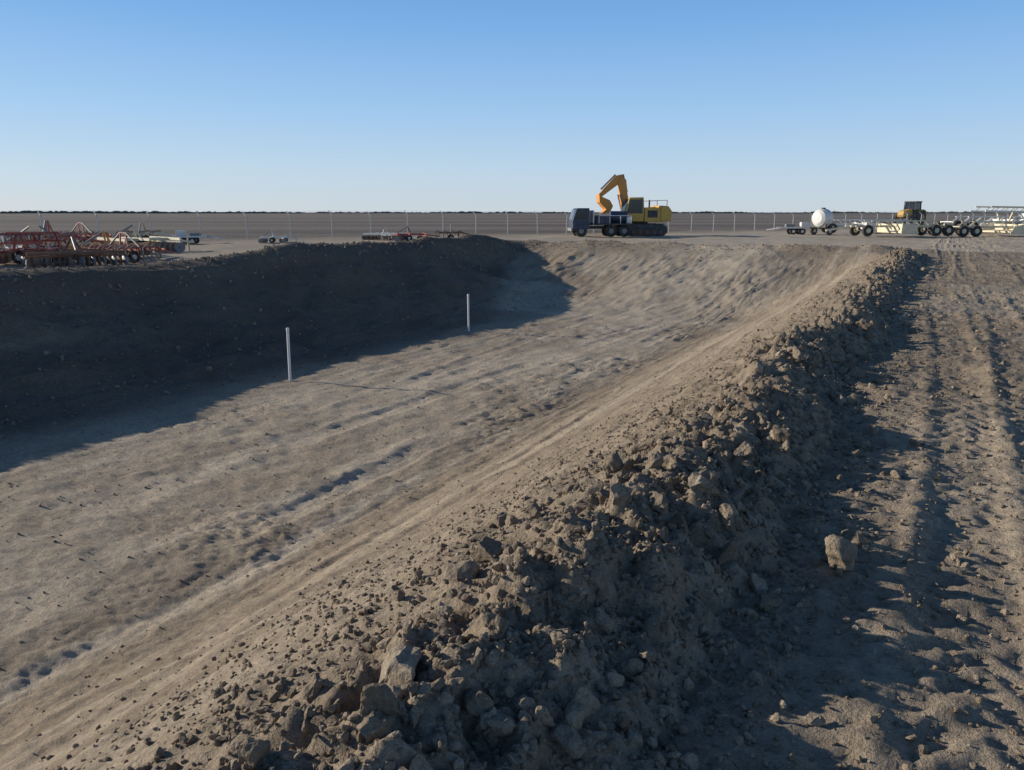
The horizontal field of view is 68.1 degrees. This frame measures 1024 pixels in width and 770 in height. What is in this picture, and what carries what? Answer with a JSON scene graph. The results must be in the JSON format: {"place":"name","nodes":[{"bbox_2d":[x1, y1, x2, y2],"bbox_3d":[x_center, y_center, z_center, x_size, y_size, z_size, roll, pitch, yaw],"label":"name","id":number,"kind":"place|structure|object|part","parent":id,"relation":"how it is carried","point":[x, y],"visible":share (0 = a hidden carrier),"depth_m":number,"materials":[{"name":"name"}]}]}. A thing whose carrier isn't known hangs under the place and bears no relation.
{"place":"outdoors","nodes":[
{"label":"outdoors","id":0,"kind":"place"},
{"bbox_2d":[0,213,1023,769],"bbox_3d":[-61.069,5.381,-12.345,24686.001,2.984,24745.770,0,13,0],"label":"ground","id":1,"kind":"structure","parent":0,"point":[602,285],"depth_m":8.96,"materials":[{"name":"soil"}]},
{"bbox_2d":[0,232,56,262],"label":"cultivator","id":2,"kind":"object","parent":1,"relation":"on","point":[4,248],"visible":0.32,"depth_m":26.91,"materials":[{"name":"white paint"}]},
{"bbox_2d":[0,231,87,264],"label":"disc harrow","id":3,"kind":"object","parent":1,"relation":"on","point":[10,255],"visible":0.53,"depth_m":26.65,"materials":[{"name":"red paint"}]},
{"bbox_2d":[0,226,91,247],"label":"cultivator","id":4,"kind":"object","parent":1,"relation":"on","point":[62,243],"visible":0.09,"depth_m":29.79,"materials":[{"name":"beige paint"}]},
{"bbox_2d":[6,220,107,247],"bbox_3d":[-20.492,-6.778,34.594,3.720,1.475,4.232,-5,14,-22],"label":"cultivator","id":5,"kind":"object","parent":1,"relation":"on","point":[60,235],"visible":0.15,"depth_m":34.30,"materials":[{"name":"red paint"}]},
{"bbox_2d":[20,236,127,268],"bbox_3d":[-15.575,-4.748,26.792,3.052,1.070,3.317,-9,16,-35],"label":"disc harrow","id":6,"kind":"object","parent":1,"relation":"on","point":[59,257],"visible":0.94,"depth_m":26.06,"materials":[{"name":"metal"}]},
{"bbox_2d":[54,222,111,242],"bbox_3d":[-24.209,-8.690,43.552,3.703,1.290,3.255,10,16,37],"label":"cultivator","id":7,"kind":"object","parent":1,"relation":"on","point":[87,234],"visible":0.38,"depth_m":42.74,"materials":[{"name":"red paint"}]},
{"bbox_2d":[65,231,161,258],"bbox_3d":[-15.734,-5.672,30.549,3.317,1.070,3.052,-1,13,-6],"label":"disc harrow","id":8,"kind":"object","parent":1,"relation":"on","point":[106,236],"visible":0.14,"depth_m":30.36,"materials":[{"name":"orange paint"}]},
{"bbox_2d":[80,232,172,262],"bbox_3d":[-14.342,-5.261,28.902,3.280,1.143,2.883,10,16,37],"label":"cultivator","id":9,"kind":"object","parent":1,"relation":"on","point":[133,255],"visible":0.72,"depth_m":28.21,"materials":[{"name":"red paint"}]},
{"bbox_2d":[115,222,173,241],"bbox_3d":[-21.037,-8.878,44.295,3.255,1.290,3.703,-4,13,-17],"label":"cultivator","id":10,"kind":"object","parent":1,"relation":"on","point":[145,233],"visible":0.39,"depth_m":43.72,"materials":[{"name":"beige paint"}]},
{"bbox_2d":[95,224,193,251],"bbox_3d":[-17.005,-6.938,35.758,3.699,1.297,4.020,12,18,43],"label":"disc harrow","id":11,"kind":"object","parent":1,"relation":"on","point":[174,244],"visible":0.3,"depth_m":35.21,"materials":[{"name":"beige paint"}]},
{"bbox_2d":[167,231,221,243],"bbox_3d":[-18.641,-8.709,44.755,2.894,0.780,1.224,-3,13,-11],"label":"flat trailer","id":12,"kind":"object","parent":1,"relation":"on","point":[194,237],"visible":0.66,"depth_m":44.37,"materials":[{"name":"metal"}]},
{"bbox_2d":[258,231,297,242],"bbox_3d":[-14.187,-9.043,46.208,2.262,0.730,2.081,-3,13,-11],"label":"disc harrow","id":13,"kind":"object","parent":1,"relation":"on","point":[272,239],"visible":1,"depth_m":45.87,"materials":[{"name":"white paint"}]},
{"bbox_2d":[286,328,291,380],"bbox_3d":[-5.321,-0.656,18.103,0.072,1.432,0.071,-6,15,-28],"label":"survey stake","id":14,"kind":"object","parent":1,"relation":"on","point":[288,353],"visible":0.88,"depth_m":18.06,"materials":[{"name":"white paint"}]},
{"bbox_2d":[362,227,405,239],"bbox_3d":[-8.359,-10.286,51.361,2.543,0.892,2.764,5,14,21],"label":"disc harrow","id":15,"kind":"object","parent":1,"relation":"on","point":[378,235],"visible":0.83,"depth_m":50.57,"materials":[{"name":"white paint"}]},
{"bbox_2d":[393,226,440,241],"bbox_3d":[-6.083,-9.710,48.642,3.015,0.973,2.774,-3,13,-11],"label":"disc harrow","id":16,"kind":"object","parent":1,"relation":"on","point":[397,236],"visible":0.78,"depth_m":48.31,"materials":[{"name":"red paint"}]},
{"bbox_2d":[435,224,467,237],"bbox_3d":[-3.570,-9.958,49.585,2.883,1.143,3.280,-1,13,-6],"label":"cultivator","id":17,"kind":"object","parent":1,"relation":"on","point":[450,235],"visible":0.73,"depth_m":48.59,"materials":[{"name":"metal"}]},
{"bbox_2d":[467,294,469,331],"bbox_3d":[-1.462,-2.343,25.507,0.071,1.432,0.071,-8,15,-28],"label":"survey stake","id":18,"kind":"object","parent":1,"relation":"on","point":[468,312],"visible":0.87,"depth_m":25.45,"materials":[{"name":"white paint"}]},
{"bbox_2d":[0,210,1011,212],"bbox_3d":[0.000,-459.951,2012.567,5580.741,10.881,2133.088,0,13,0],"label":"distant tree line","id":19,"kind":"object","parent":1,"relation":"on","point":[28,211],"visible":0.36,"depth_m":2305.19,"materials":[{"name":"green plant"}]},
{"bbox_2d":[0,210,1018,240],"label":"wire fence","id":20,"kind":"object","parent":1,"relation":"on","point":[447,230],"visible":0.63,"depth_m":57.19,"materials":[{"name":"grey metal"}]},
{"bbox_2d":[0,234,1023,769],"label":"soil crumbs","id":21,"kind":"object","parent":1,"relation":"on","point":[636,684],"visible":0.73,"depth_m":3.04,"materials":[{"name":"brown soil"}]},
{"bbox_2d":[213,246,933,769],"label":"soil clods","id":22,"kind":"object","parent":1,"relation":"on","point":[389,690],"visible":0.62,"depth_m":3.36,"materials":[{"name":"brown soil"}]},
{"bbox_2d":[567,208,632,236],"bbox_3d":[6.754,-12.525,58.475,4.692,2.162,2.070,-1,13,-4],"label":"service truck","id":23,"kind":"object","parent":1,"relation":"on","point":[581,220],"visible":1,"depth_m":57.65,"materials":[{"name":"metal"}]},
{"bbox_3d":[5.206,-12.835,57.244,0.948,0.644,0.011,-1,13,-4],"label":"side window","id":24,"kind":"part","parent":23,"relation":"part of","materials":[{"name":"black glass"}]},
{"bbox_2d":[596,174,671,235],"bbox_3d":[9.604,-14.296,60.261,5.692,4.773,2.880,-2,13,-8],"label":"excavator","id":25,"kind":"object","parent":1,"relation":"on","point":[639,212],"visible":0.84,"depth_m":59.51,"materials":[{"name":"metal"}]},
{"bbox_2d":[622,199,627,210],"bbox_3d":[8.847,-14.043,59.474,0.339,1.078,0.850,-2,13,-8],"label":"cab front window","id":26,"kind":"structure","parent":25,"relation":"in","point":[626,200],"depth_m":59.40,"materials":[{"name":"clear glass"}]},
{"bbox_2d":[627,199,642,212],"bbox_3d":[9.568,-13.920,59.067,1.260,1.070,0.010,-2,13,-8],"label":"cab side window","id":27,"kind":"structure","parent":25,"relation":"in","point":[635,205],"depth_m":59.08,"materials":[{"name":"grey glass"}]},
{"bbox_2d":[438,362,967,682],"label":"soil lumps","id":28,"kind":"object","parent":1,"relation":"on","point":[487,549],"visible":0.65,"depth_m":3.35,"materials":[{"name":"brown soil"}]},
{"bbox_2d":[766,222,809,234],"bbox_3d":[23.716,-13.360,64.717,3.858,1.040,1.632,2,13,8],"label":"flat trailer","id":29,"kind":"object","parent":1,"relation":"on","point":[800,229],"visible":0.99,"depth_m":64.04,"materials":[{"name":"metal"}]},
{"bbox_2d":[809,208,837,235],"bbox_3d":[25.619,-13.329,61.812,2.824,2.193,1.751,-7,15,-28],"label":"tank trailer","id":30,"kind":"object","parent":1,"relation":"on","point":[822,218],"visible":0.91,"depth_m":61.10,"materials":[{"name":"white paint"}]},
{"bbox_2d":[825,534,857,571],"bbox_3d":[1.523,0.808,3.547,0.120,0.218,0.156,-11,17,-41],"label":"rock","id":31,"kind":"object","parent":1,"relation":"on","point":[842,552],"visible":0.9,"depth_m":3.50,"materials":[{"name":"stone"}]},
{"bbox_2d":[795,219,923,232],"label":"land plane","id":32,"kind":"object","parent":1,"relation":"on","point":[854,221],"visible":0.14,"depth_m":67.91,"materials":[{"name":"white paint"}]},
{"bbox_2d":[825,220,953,236],"bbox_3d":[28.743,-12.030,58.202,9.760,1.188,3.432,-1,13,-6],"label":"land plane","id":33,"kind":"object","parent":1,"relation":"on","point":[883,226],"visible":1,"depth_m":57.66,"materials":[{"name":"beige paint"}]},
{"bbox_2d":[893,201,926,223],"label":"tractor","id":34,"kind":"object","parent":1,"relation":"on","point":[913,208],"visible":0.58,"depth_m":114.30,"materials":[{"name":"yellow paint"}]},
{"bbox_2d":[936,216,1023,231],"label":"land plane","id":35,"kind":"object","parent":1,"relation":"on","point":[953,222],"visible":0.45,"depth_m":71.33,"materials":[{"name":"white paint"}]},
{"bbox_2d":[950,221,1023,236],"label":"land plane","id":36,"kind":"object","parent":1,"relation":"on","point":[1017,227],"visible":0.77,"depth_m":58.36,"materials":[{"name":"beige paint"}]},
{"bbox_2d":[970,206,1023,223],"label":"folded boom implement","id":37,"kind":"object","parent":1,"relation":"on","point":[1021,212],"visible":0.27,"depth_m":70.56,"materials":[{"name":"beige paint"}]},
{"bbox_2d":[0,0,1023,212],"label":"sky","id":38,"kind":"structure","parent":0,"point":[766,106],"materials":[{"name":"blue"}]}
]}

